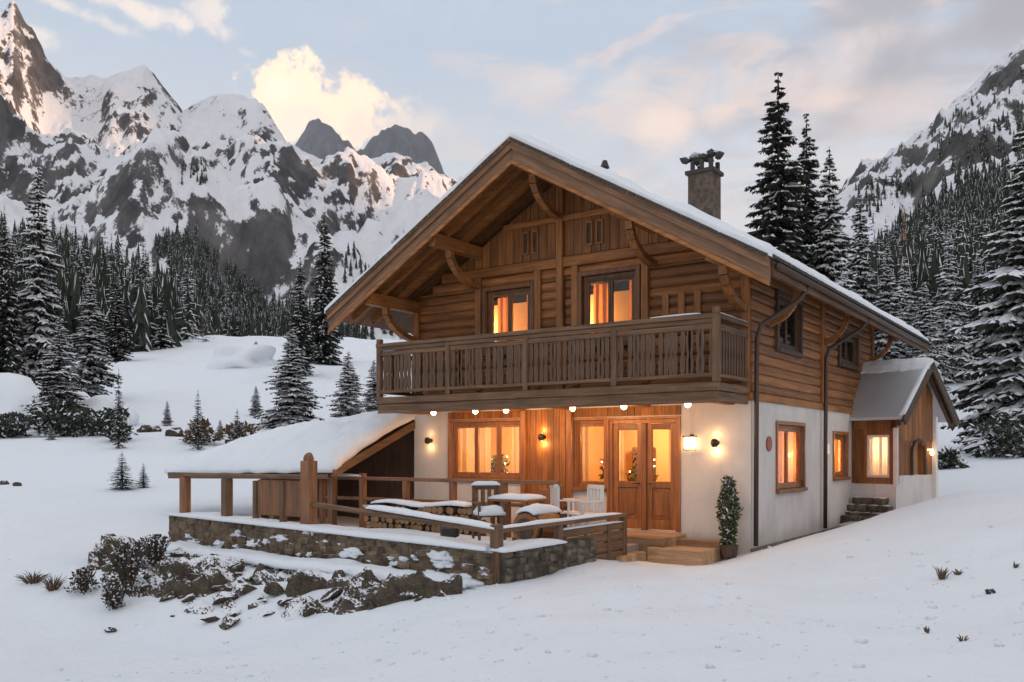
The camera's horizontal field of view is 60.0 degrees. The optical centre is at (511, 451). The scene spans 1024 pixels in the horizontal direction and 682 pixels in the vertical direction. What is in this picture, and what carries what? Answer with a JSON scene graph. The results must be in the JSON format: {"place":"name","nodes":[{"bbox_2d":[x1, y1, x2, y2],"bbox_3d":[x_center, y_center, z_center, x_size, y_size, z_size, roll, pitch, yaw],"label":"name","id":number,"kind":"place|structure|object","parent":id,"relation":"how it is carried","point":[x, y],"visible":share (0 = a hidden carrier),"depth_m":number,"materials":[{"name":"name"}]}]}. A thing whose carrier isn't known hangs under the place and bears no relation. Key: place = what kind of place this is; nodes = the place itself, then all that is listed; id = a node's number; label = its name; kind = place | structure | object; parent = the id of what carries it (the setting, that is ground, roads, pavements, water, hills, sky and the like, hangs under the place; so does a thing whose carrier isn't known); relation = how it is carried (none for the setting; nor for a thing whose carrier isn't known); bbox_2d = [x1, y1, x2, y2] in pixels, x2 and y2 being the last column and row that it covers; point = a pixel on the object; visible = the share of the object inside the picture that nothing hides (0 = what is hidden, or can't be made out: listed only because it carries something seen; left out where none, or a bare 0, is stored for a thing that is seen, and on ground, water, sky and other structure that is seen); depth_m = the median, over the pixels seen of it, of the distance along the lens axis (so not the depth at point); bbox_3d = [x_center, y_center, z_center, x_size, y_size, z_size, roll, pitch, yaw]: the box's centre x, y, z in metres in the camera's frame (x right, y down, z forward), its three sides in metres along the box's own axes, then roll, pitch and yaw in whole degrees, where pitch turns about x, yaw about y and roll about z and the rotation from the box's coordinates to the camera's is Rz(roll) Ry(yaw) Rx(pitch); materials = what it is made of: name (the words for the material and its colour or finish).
{"place":"outdoors","nodes":[
{"label":"outdoors","id":0,"kind":"place"},
{"bbox_2d":[0,0,463,339],"bbox_3d":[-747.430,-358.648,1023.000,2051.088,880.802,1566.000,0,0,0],"label":"mountain","id":1,"kind":"structure","parent":0,"point":[110,155],"depth_m":776.08,"materials":[{"name":"snow"}]},
{"bbox_2d":[295,118,447,176],"bbox_3d":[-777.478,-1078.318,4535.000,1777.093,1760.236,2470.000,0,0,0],"label":"mountain","id":2,"kind":"structure","parent":0,"point":[318,138],"depth_m":5122.58,"materials":[{"name":"stone"}]},
{"bbox_2d":[440,526,459,537],"bbox_3d":[-1.044,1.294,14.854,0.338,0.292,0.338,0,0,0],"label":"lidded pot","id":3,"kind":"object","parent":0,"point":[449,532],"visible":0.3,"depth_m":14.71,"materials":[{"name":"metal"}]},
{"bbox_2d":[0,335,1023,681],"bbox_3d":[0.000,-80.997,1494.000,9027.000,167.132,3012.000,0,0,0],"label":"snow ground","id":4,"kind":"structure","parent":0,"point":[66,505],"depth_m":11.07,"materials":[{"name":"snow"}]},
{"bbox_2d":[0,222,34,377],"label":"spruce tree","id":5,"kind":"object","parent":4,"relation":"on","point":[11,321],"visible":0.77,"depth_m":49.87,"materials":[{"name":"green plant"}]},
{"bbox_2d":[0,373,42,424],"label":"boulder","id":6,"kind":"object","parent":4,"relation":"on","point":[17,391],"visible":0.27,"depth_m":44.87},
{"bbox_2d":[0,411,45,437],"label":"bush","id":7,"kind":"object","parent":4,"relation":"on","point":[15,429],"visible":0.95,"depth_m":39.77,"materials":[{"name":"green plant"}]},
{"bbox_2d":[14,570,51,583],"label":"grass tuft","id":8,"kind":"object","parent":4,"relation":"on","point":[33,579],"visible":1,"depth_m":13.95,"materials":[{"name":"plant"}]},
{"bbox_2d":[31,365,68,423],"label":"spruce tree","id":9,"kind":"object","parent":4,"relation":"on","point":[37,384],"visible":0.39,"depth_m":42.61,"materials":[{"name":"green plant"}]},
{"bbox_2d":[11,164,91,391],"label":"spruce tree","id":10,"kind":"object","parent":4,"relation":"on","point":[37,335],"visible":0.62,"depth_m":51.67,"materials":[{"name":"green plant"}]},
{"bbox_2d":[38,574,67,591],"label":"grass tuft","id":11,"kind":"object","parent":4,"relation":"on","point":[57,585],"visible":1,"depth_m":13.66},
{"bbox_2d":[19,317,91,428],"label":"spruce tree","id":12,"kind":"object","parent":4,"relation":"on","point":[66,389],"visible":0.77,"depth_m":42.73,"materials":[{"name":"green plant"}]},
{"bbox_2d":[29,397,83,436],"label":"bush","id":13,"kind":"object","parent":4,"relation":"on","point":[63,406],"visible":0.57,"depth_m":40.58,"materials":[{"name":"green plant"}]},
{"bbox_2d":[51,407,111,436],"bbox_3d":[-19.073,-1.308,39.981,3.060,1.471,3.105,0,0,-17],"label":"bush","id":14,"kind":"object","parent":4,"relation":"on","point":[89,422],"visible":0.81,"depth_m":39.46,"materials":[{"name":"green plant"}]},
{"bbox_2d":[63,566,99,593],"bbox_3d":[-6.578,2.005,13.581,0.506,0.506,0.533,0,0,31],"label":"dead shrub","id":15,"kind":"object","parent":4,"relation":"on","point":[82,576],"visible":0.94,"depth_m":13.55,"materials":[{"name":"brown plant"}]},
{"bbox_2d":[27,391,139,430],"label":"boulder","id":16,"kind":"object","parent":4,"relation":"on","point":[98,402],"visible":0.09,"depth_m":43.91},
{"bbox_2d":[68,270,123,396],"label":"spruce tree","id":17,"kind":"object","parent":4,"relation":"on","point":[90,368],"visible":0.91,"depth_m":55.70,"materials":[{"name":"green plant"}]},
{"bbox_2d":[102,251,126,349],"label":"spruce tree","id":18,"kind":"object","parent":4,"relation":"on","point":[110,291],"visible":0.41,"depth_m":92.33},
{"bbox_2d":[100,578,131,609],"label":"dead shrub","id":19,"kind":"object","parent":4,"relation":"on","point":[113,599],"visible":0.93,"depth_m":12.84,"materials":[{"name":"brown plant"}]},
{"bbox_2d":[98,406,137,441],"bbox_3d":[-16.881,-1.180,37.969,1.488,1.729,1.454,0,0,0],"label":"bush","id":20,"kind":"object","parent":4,"relation":"on","point":[110,411],"visible":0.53,"depth_m":37.79,"materials":[{"name":"green plant"}]},
{"bbox_2d":[108,369,127,448],"bbox_3d":[-15.962,-1.671,35.943,0.785,3.445,0.834,0,0,-18],"label":"spruce tree","id":21,"kind":"object","parent":4,"relation":"on","point":[118,439],"visible":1,"depth_m":35.95,"materials":[{"name":"green plant"}]},
{"bbox_2d":[100,276,142,360],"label":"spruce tree","id":22,"kind":"object","parent":4,"relation":"on","point":[118,342],"visible":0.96,"depth_m":83.67,"materials":[{"name":"green plant"}]},
{"bbox_2d":[110,454,139,489],"bbox_3d":[-10.716,0.542,24.489,0.877,1.105,0.826,0,0,3],"label":"spruce tree","id":23,"kind":"object","parent":4,"relation":"on","point":[122,482],"visible":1,"depth_m":24.43,"materials":[{"name":"green plant"}]},
{"bbox_2d":[96,542,155,593],"bbox_3d":[-5.841,1.798,13.499,0.892,0.884,0.856,0,0,-42],"label":"dead shrub","id":24,"kind":"object","parent":4,"relation":"on","point":[128,569],"visible":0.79,"depth_m":13.43,"materials":[{"name":"brown plant"}]},
{"bbox_2d":[117,229,135,326],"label":"spruce tree","id":25,"kind":"object","parent":4,"relation":"on","point":[121,279],"visible":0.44,"depth_m":102.05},
{"bbox_2d":[130,247,155,306],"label":"spruce tree","id":26,"kind":"object","parent":4,"relation":"on","point":[139,269],"visible":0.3,"depth_m":136.17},
{"bbox_2d":[137,464,149,487],"bbox_3d":[-10.427,0.676,25.004,0.474,0.740,0.446,0,0,1],"label":"spruce tree","id":27,"kind":"object","parent":4,"relation":"on","point":[142,480],"visible":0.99,"depth_m":24.97,"materials":[{"name":"green plant"}]},
{"bbox_2d":[151,283,177,349],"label":"spruce tree","id":28,"kind":"object","parent":4,"relation":"on","point":[156,343],"visible":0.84,"depth_m":99.78,"materials":[{"name":"plant"}]},
{"bbox_2d":[162,402,173,425],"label":"spruce tree","id":29,"kind":"object","parent":4,"relation":"on","point":[166,421],"visible":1,"depth_m":45.93,"materials":[{"name":"green plant"}]},
{"bbox_2d":[165,427,186,436],"bbox_3d":[-15.199,-0.770,40.014,0.758,0.691,0.700,0,0,29],"label":"rock","id":30,"kind":"object","parent":4,"relation":"on","point":[176,432],"visible":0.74,"depth_m":39.81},
{"bbox_2d":[175,248,200,341],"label":"spruce tree","id":31,"kind":"object","parent":4,"relation":"on","point":[187,333],"visible":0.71,"depth_m":112.47,"materials":[{"name":"plant"}]},
{"bbox_2d":[188,390,209,449],"bbox_3d":[-12.690,-1.233,35.982,0.910,2.572,0.857,0,0,10],"label":"spruce tree","id":32,"kind":"object","parent":4,"relation":"on","point":[197,444],"visible":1,"depth_m":35.95,"materials":[{"name":"green plant"}]},
{"bbox_2d":[179,417,221,443],"bbox_3d":[-13.302,-0.884,37.977,1.631,1.269,1.684,0,0,13],"label":"bush","id":33,"kind":"object","parent":4,"relation":"on","point":[209,432],"visible":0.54,"depth_m":37.82,"materials":[{"name":"brown plant"}]},
{"bbox_2d":[212,591,238,604],"bbox_3d":[-4.118,2.103,12.678,0.302,0.218,0.307,0,0,22],"label":"boulder","id":34,"kind":"object","parent":4,"relation":"on","point":[222,596],"visible":0.9,"depth_m":12.64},
{"bbox_2d":[220,616,239,629],"bbox_3d":[-3.774,2.314,11.908,0.335,0.217,0.320,0,0,38],"label":"boulder","id":35,"kind":"object","parent":4,"relation":"on","point":[227,622],"visible":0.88,"depth_m":11.81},
{"bbox_2d":[226,409,244,440],"bbox_3d":[-11.133,-0.860,35.936,0.928,1.778,0.986,0,0,-28],"label":"spruce tree","id":36,"kind":"object","parent":4,"relation":"on","point":[234,436],"visible":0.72,"depth_m":35.96,"materials":[{"name":"green plant"}]},
{"bbox_2d":[218,420,260,443],"bbox_3d":[-11.644,-0.717,38.067,1.871,1.331,1.776,0,0,0],"label":"bush","id":37,"kind":"object","parent":4,"relation":"on","point":[247,430],"visible":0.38,"depth_m":37.71,"materials":[{"name":"brown plant"}]},
{"bbox_2d":[206,344,279,368],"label":"boulder","id":38,"kind":"object","parent":4,"relation":"on","point":[225,356],"visible":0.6,"depth_m":78.14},
{"bbox_2d":[232,582,257,593],"bbox_3d":[-3.897,1.975,12.917,0.184,0.164,0.358,0,0,34],"label":"boulder","id":39,"kind":"object","parent":4,"relation":"on","point":[244,588],"visible":1,"depth_m":12.84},
{"bbox_2d":[248,385,263,414],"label":"spruce tree","id":40,"kind":"object","parent":4,"relation":"on","point":[256,408],"visible":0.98,"depth_m":51.91,"materials":[{"name":"green plant"}]},
{"bbox_2d":[264,581,284,594],"bbox_3d":[-3.383,1.935,12.684,0.278,0.185,0.330,0,0,-2],"label":"boulder","id":41,"kind":"object","parent":4,"relation":"on","point":[273,588],"visible":1,"depth_m":12.59,"materials":[{"name":"stone"}]},
{"bbox_2d":[87,533,462,619],"bbox_3d":[-4.611,1.986,13.187,8.546,1.097,1.994,0,0,37],"label":"rock bank","id":42,"kind":"object","parent":4,"relation":"on","point":[363,589],"visible":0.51,"depth_m":12.56,"materials":[{"name":"stone"}]},
{"bbox_2d":[138,534,170,567],"bbox_3d":[-5.788,1.643,14.411,0.517,0.648,0.556,0,0,0],"label":"dead shrub","id":43,"kind":"object","parent":42,"relation":"on","point":[155,554],"visible":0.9,"depth_m":14.34,"materials":[{"name":"brown plant"}]},
{"bbox_2d":[319,587,342,601],"bbox_3d":[-2.445,1.916,12.089,0.472,0.142,0.306,-25,1,20],"label":"boulder","id":44,"kind":"object","parent":42,"relation":"on","point":[329,593],"visible":0.88,"depth_m":12.00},
{"bbox_2d":[251,329,325,427],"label":"spruce tree","id":45,"kind":"object","parent":4,"relation":"on","point":[294,403],"visible":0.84,"depth_m":45.60,"materials":[{"name":"green plant"}]},
{"bbox_2d":[165,411,414,524],"bbox_3d":[-5.019,0.379,20.886,5.668,3.043,3.336,0,0,35],"label":"woodshed","id":46,"kind":"object","parent":4,"relation":"on","point":[373,444],"visible":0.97,"depth_m":19.93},
{"bbox_2d":[282,258,321,376],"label":"spruce tree","id":47,"kind":"object","parent":4,"relation":"on","point":[302,329],"visible":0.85,"depth_m":69.78,"materials":[{"name":"green plant"}]},
{"bbox_2d":[302,604,316,616],"bbox_3d":[-2.662,2.099,11.733,0.182,0.196,0.189,0,0,3],"label":"boulder","id":48,"kind":"object","parent":4,"relation":"on","point":[309,610],"visible":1,"depth_m":11.66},
{"bbox_2d":[150,541,483,587],"bbox_3d":[-3.545,1.677,13.765,7.452,0.228,0.704,0,0,35],"label":"snow ledge","id":49,"kind":"object","parent":4,"relation":"on","point":[349,567],"visible":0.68,"depth_m":13.22,"materials":[{"name":"snow"}]},
{"bbox_2d":[307,212,344,365],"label":"spruce tree","id":50,"kind":"object","parent":4,"relation":"on","point":[324,340],"visible":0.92,"depth_m":79.53,"materials":[{"name":"green plant"}]},
{"bbox_2d":[165,511,493,584],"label":"stone wall","id":51,"kind":"structure","parent":4,"relation":"on","point":[430,553],"depth_m":13.51,"materials":[{"name":"stone"}]},
{"bbox_2d":[168,452,502,583],"bbox_3d":[-3.186,0.953,14.064,7.386,1.893,0.202,0,0,35],"label":"fence","id":52,"kind":"object","parent":51,"relation":"on","point":[282,499],"visible":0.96,"depth_m":14.07,"materials":[{"name":"wood"}]},
{"bbox_2d":[326,352,367,417],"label":"spruce tree","id":53,"kind":"object","parent":4,"relation":"on","point":[348,402],"visible":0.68,"depth_m":43.73,"materials":[{"name":"green plant"}]},
{"bbox_2d":[360,360,386,411],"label":"spruce tree","id":54,"kind":"object","parent":4,"relation":"on","point":[369,395],"visible":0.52,"depth_m":47.81,"materials":[{"name":"green plant"}]},
{"bbox_2d":[368,525,638,553],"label":"terrace","id":55,"kind":"structure","parent":4,"relation":"on","point":[632,547],"depth_m":15.62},
{"bbox_2d":[318,524,511,542],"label":"terrace snow","id":56,"kind":"structure","parent":55,"relation":"on","point":[485,539],"depth_m":16.09,"materials":[{"name":"snow"}]},
{"bbox_2d":[471,481,507,540],"bbox_3d":[-0.389,0.996,14.891,0.510,1.007,0.491,0,0,-17],"label":"garden chair","id":57,"kind":"object","parent":56,"relation":"on","point":[481,509],"visible":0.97,"depth_m":14.99,"materials":[{"name":"wood"}]},
{"bbox_2d":[488,493,545,537],"bbox_3d":[0.087,1.107,15.104,0.813,0.787,0.610,0,0,35],"label":"terrace table","id":58,"kind":"object","parent":56,"relation":"on","point":[524,499],"visible":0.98,"depth_m":14.98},
{"bbox_2d":[512,503,565,540],"bbox_3d":[0.436,1.161,14.193,0.640,0.678,0.857,0,0,35],"label":"barrel","id":59,"kind":"object","parent":56,"relation":"on","point":[535,511],"visible":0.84,"depth_m":13.90,"materials":[{"name":"wood"}]},
{"bbox_2d":[319,473,562,527],"bbox_3d":[-1.618,1.070,17.318,6.066,1.260,0.135,0,0,35],"label":"fence","id":60,"kind":"object","parent":55,"relation":"on","point":[363,498],"visible":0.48,"depth_m":17.62,"materials":[{"name":"wood"}]},
{"bbox_2d":[549,484,581,525],"bbox_3d":[0.956,1.035,15.722,0.475,0.930,0.510,0,0,-13],"label":"garden chair","id":61,"kind":"object","parent":55,"relation":"on","point":[555,500],"visible":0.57,"depth_m":15.59,"materials":[{"name":"white paint"}]},
{"bbox_2d":[566,484,603,537],"bbox_3d":[1.256,1.035,15.205,0.475,0.930,0.510,0,0,-27],"label":"garden chair","id":62,"kind":"object","parent":55,"relation":"on","point":[598,498],"visible":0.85,"depth_m":15.24,"materials":[{"name":"white paint"}]},
{"bbox_2d":[487,538,596,583],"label":"stone wall","id":63,"kind":"structure","parent":4,"relation":"on","point":[525,559],"depth_m":12.62,"materials":[{"name":"stone"}]},
{"bbox_2d":[490,513,626,559],"bbox_3d":[0.827,1.544,13.496,0.150,1.112,3.823,0,0,35],"label":"fence","id":64,"kind":"object","parent":63,"relation":"on","point":[607,547],"visible":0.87,"depth_m":14.21,"materials":[{"name":"wood"}]},
{"bbox_2d":[324,132,931,565],"bbox_3d":[3.681,-2.366,21.624,9.847,9.032,13.503,0,0,35],"label":"chalet","id":65,"kind":"object","parent":4,"relation":"on","point":[568,320],"visible":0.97,"depth_m":17.26,"materials":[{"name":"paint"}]},
{"bbox_2d":[447,418,519,479],"bbox_3d":[-0.554,-0.035,18.927,2.010,1.330,0.205,0,0,35],"label":"window","id":66,"kind":"structure","parent":65,"relation":"in","point":[477,424],"depth_m":19.11,"materials":[{"name":"brown wood"}]},
{"bbox_2d":[491,454,511,472],"bbox_3d":[-0.299,0.494,19.827,0.550,1.020,0.592,0,0,-31],"label":"houseplant","id":67,"kind":"object","parent":65,"relation":"on","point":[493,467],"visible":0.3,"depth_m":19.74,"materials":[{"name":"green plant"}]},
{"bbox_2d":[482,281,533,356],"bbox_3d":[-0.060,-2.760,18.548,1.310,1.460,0.185,0,0,35],"label":"window","id":68,"kind":"structure","parent":65,"relation":"in","point":[530,285],"depth_m":18.60,"materials":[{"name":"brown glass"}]},
{"bbox_2d":[572,417,606,491],"bbox_3d":[1.534,0.047,17.480,0.815,1.445,0.205,0,0,35],"label":"window","id":69,"kind":"structure","parent":65,"relation":"in","point":[579,485],"depth_m":17.64,"materials":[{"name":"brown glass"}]},
{"bbox_2d":[578,264,640,348],"bbox_3d":[1.892,-2.790,17.198,1.360,1.520,0.185,0,0,35],"label":"window","id":70,"kind":"structure","parent":65,"relation":"in","point":[636,281],"depth_m":17.23,"materials":[{"name":"brown wood"}]},
{"bbox_2d":[613,424,640,528],"bbox_3d":[2.208,0.462,17.005,0.610,1.995,0.132,0,0,35],"label":"door","id":71,"kind":"structure","parent":65,"relation":"in","point":[626,494],"depth_m":17.01,"materials":[{"name":"brown wood"}]},
{"bbox_2d":[624,450,658,481],"bbox_3d":[2.583,0.750,17.645,0.703,1.707,0.657,0,0,0],"label":"houseplant","id":72,"kind":"object","parent":65,"relation":"on","point":[633,473],"visible":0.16,"depth_m":17.63,"materials":[{"name":"green plant"}]},
{"bbox_2d":[647,423,674,530],"bbox_3d":[2.788,0.462,16.603,0.580,1.995,0.132,0,0,35],"label":"door","id":73,"kind":"structure","parent":65,"relation":"in","point":[660,495],"depth_m":16.63,"materials":[{"name":"brown wood"}]},
{"bbox_2d":[774,289,802,357],"bbox_3d":[5.377,-2.470,17.282,0.175,1.160,1.580,0,0,35],"label":"window","id":74,"kind":"structure","parent":65,"relation":"in","point":[786,335],"depth_m":17.37,"materials":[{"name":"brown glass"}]},
{"bbox_2d":[775,421,807,493],"bbox_3d":[5.461,0.100,17.454,0.195,1.380,1.820,0,0,35],"label":"window","id":75,"kind":"structure","parent":65,"relation":"in","point":[788,435],"depth_m":17.63,"materials":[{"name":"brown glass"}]},
{"bbox_2d":[833,431,850,480],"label":"window","id":76,"kind":"structure","parent":65,"relation":"in","point":[839,452],"depth_m":20.77,"materials":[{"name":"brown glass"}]},
{"bbox_2d":[837,327,859,370],"bbox_3d":[7.939,-2.410,20.981,0.175,0.880,1.780,0,0,35],"label":"window","id":77,"kind":"structure","parent":65,"relation":"in","point":[846,356],"depth_m":21.21,"materials":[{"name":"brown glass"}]},
{"bbox_2d":[849,357,959,512],"bbox_3d":[9.123,-0.094,22.000,2.901,4.388,2.813,0,0,-40],"label":"porch","id":78,"kind":"object","parent":65,"relation":"attached to","point":[902,408],"visible":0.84,"depth_m":21.09,"materials":[{"name":"paint"}]},
{"bbox_2d":[867,435,888,477],"bbox_3d":[8.661,0.100,20.890,0.127,1.000,0.560,0,0,-40],"label":"window","id":79,"kind":"structure","parent":78,"relation":"in","point":[885,440],"depth_m":20.97,"materials":[{"name":"white paint"}]},
{"bbox_2d":[719,544,737,556],"bbox_3d":[3.780,1.720,15.480,0.338,0.200,0.338,0,0,0],"label":"plant pot","id":80,"kind":"object","parent":4,"relation":"on","point":[728,550],"visible":0.92,"depth_m":15.35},
{"bbox_2d":[715,475,743,557],"bbox_3d":[3.792,1.121,15.484,0.508,1.462,0.483,0,0,0],"label":"corner shrub","id":81,"kind":"object","parent":80,"relation":"in","point":[728,517],"visible":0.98,"depth_m":15.42,"materials":[{"name":"green plant"}]},
{"bbox_2d":[744,72,818,269],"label":"spruce tree","id":82,"kind":"object","parent":4,"relation":"on","point":[781,231],"visible":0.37,"depth_m":54.58,"materials":[{"name":"green plant"}]},
{"bbox_2d":[789,113,827,274],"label":"spruce tree","id":83,"kind":"object","parent":4,"relation":"on","point":[809,201],"visible":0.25,"depth_m":57.76,"materials":[{"name":"green plant"}]},
{"bbox_2d":[808,145,859,288],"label":"spruce tree","id":84,"kind":"object","parent":4,"relation":"on","point":[828,249],"visible":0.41,"depth_m":55.72,"materials":[{"name":"green plant"}]},
{"bbox_2d":[840,515,871,523],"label":"stone step","id":85,"kind":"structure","parent":4,"relation":"on","point":[845,518],"depth_m":20.30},
{"bbox_2d":[842,194,884,359],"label":"spruce tree","id":86,"kind":"object","parent":4,"relation":"on","point":[864,273],"visible":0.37,"depth_m":59.77,"materials":[{"name":"green plant"}]},
{"bbox_2d":[845,497,892,516],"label":"stone steps","id":87,"kind":"structure","parent":4,"relation":"on","point":[872,510],"depth_m":20.58,"materials":[{"name":"stone"}]},
{"bbox_2d":[871,241,911,360],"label":"spruce tree","id":88,"kind":"object","parent":4,"relation":"on","point":[886,304],"visible":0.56,"depth_m":57.74,"materials":[{"name":"green plant"}]},
{"bbox_2d":[893,254,919,356],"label":"spruce tree","id":89,"kind":"object","parent":4,"relation":"on","point":[908,310],"visible":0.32,"depth_m":65.64,"materials":[{"name":"green plant"}]},
{"bbox_2d":[898,282,955,402],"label":"spruce tree","id":90,"kind":"object","parent":4,"relation":"on","point":[923,324],"visible":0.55,"depth_m":55.68,"materials":[{"name":"green plant"}]},
{"bbox_2d":[938,446,969,469],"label":"bush","id":91,"kind":"object","parent":4,"relation":"on","point":[949,457],"visible":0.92,"depth_m":28.81,"materials":[{"name":"green plant"}]},
{"bbox_2d":[929,238,985,382],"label":"spruce tree","id":92,"kind":"object","parent":4,"relation":"on","point":[949,310],"visible":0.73,"depth_m":61.44,"materials":[{"name":"green plant"}]},
{"bbox_2d":[950,205,970,325],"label":"spruce tree","id":93,"kind":"object","parent":4,"relation":"on","point":[957,252],"visible":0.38,"depth_m":74.82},
{"bbox_2d":[954,256,995,361],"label":"spruce tree","id":94,"kind":"object","parent":4,"relation":"on","point":[978,338],"visible":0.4,"depth_m":69.79,"materials":[{"name":"green plant"}]},
{"bbox_2d":[939,131,1023,457],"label":"spruce tree","id":95,"kind":"object","parent":4,"relation":"on","point":[1000,388],"visible":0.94,"depth_m":33.92,"materials":[{"name":"green plant"}]},
{"bbox_2d":[969,409,1023,457],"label":"bush","id":96,"kind":"object","parent":4,"relation":"on","point":[1013,440],"visible":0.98,"depth_m":30.82,"materials":[{"name":"green plant"}]},
{"bbox_2d":[0,0,1023,232],"label":"sky","id":97,"kind":"structure","parent":0,"point":[640,87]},
{"bbox_2d":[539,489,549,503],"bbox_3d":[0.671,0.880,17.437,0.270,0.300,0.270,0,0,0],"label":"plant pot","id":98,"kind":"object","parent":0,"point":[545,493],"visible":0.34,"depth_m":17.33,"materials":[{"name":"ceramic"}]},
{"bbox_2d":[803,39,1023,286],"bbox_3d":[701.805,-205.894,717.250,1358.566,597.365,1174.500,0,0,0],"label":"mountain","id":99,"kind":"structure","parent":0,"point":[918,159],"depth_m":632.64,"materials":[{"name":"snow"}]},
{"bbox_2d":[0,65,1023,355],"bbox_3d":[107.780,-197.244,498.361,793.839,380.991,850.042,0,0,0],"label":"forest","id":100,"kind":"object","parent":99,"relation":"on","point":[982,187],"visible":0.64,"depth_m":306.84,"materials":[{"name":"plant"}]},
{"bbox_3d":[-1.530,1.082,16.846,0.125,0.126,0.400,27,14,29],"label":"firewood log","id":101,"kind":"object","parent":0,"visible":0},
{"bbox_2d":[370,499,471,506],"bbox_3d":[-1.690,0.978,16.948,2.558,0.135,0.447,0,0,35],"label":"snow cap","id":102,"kind":"object","parent":101,"relation":"on","point":[411,503],"visible":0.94,"depth_m":16.73,"materials":[{"name":"snow"}]},
{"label":"hill","id":103,"kind":"structure","parent":0,"visible":0},
{"bbox_2d":[864,213,884,285],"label":"spruce tree","id":104,"kind":"object","parent":103,"relation":"on","point":[879,253],"visible":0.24,"depth_m":77.35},
{"bbox_2d":[963,207,992,315],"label":"spruce tree","id":105,"kind":"object","parent":103,"relation":"on","point":[973,254],"visible":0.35,"depth_m":78.68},
{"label":"hill","id":106,"kind":"structure","parent":0,"visible":0},
{"bbox_2d":[71,241,94,309],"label":"spruce tree","id":107,"kind":"object","parent":106,"relation":"on","point":[82,274],"visible":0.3,"depth_m":95.02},
{"bbox_2d":[133,249,163,347],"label":"spruce tree","id":108,"kind":"object","parent":106,"relation":"on","point":[148,307],"visible":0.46,"depth_m":100.02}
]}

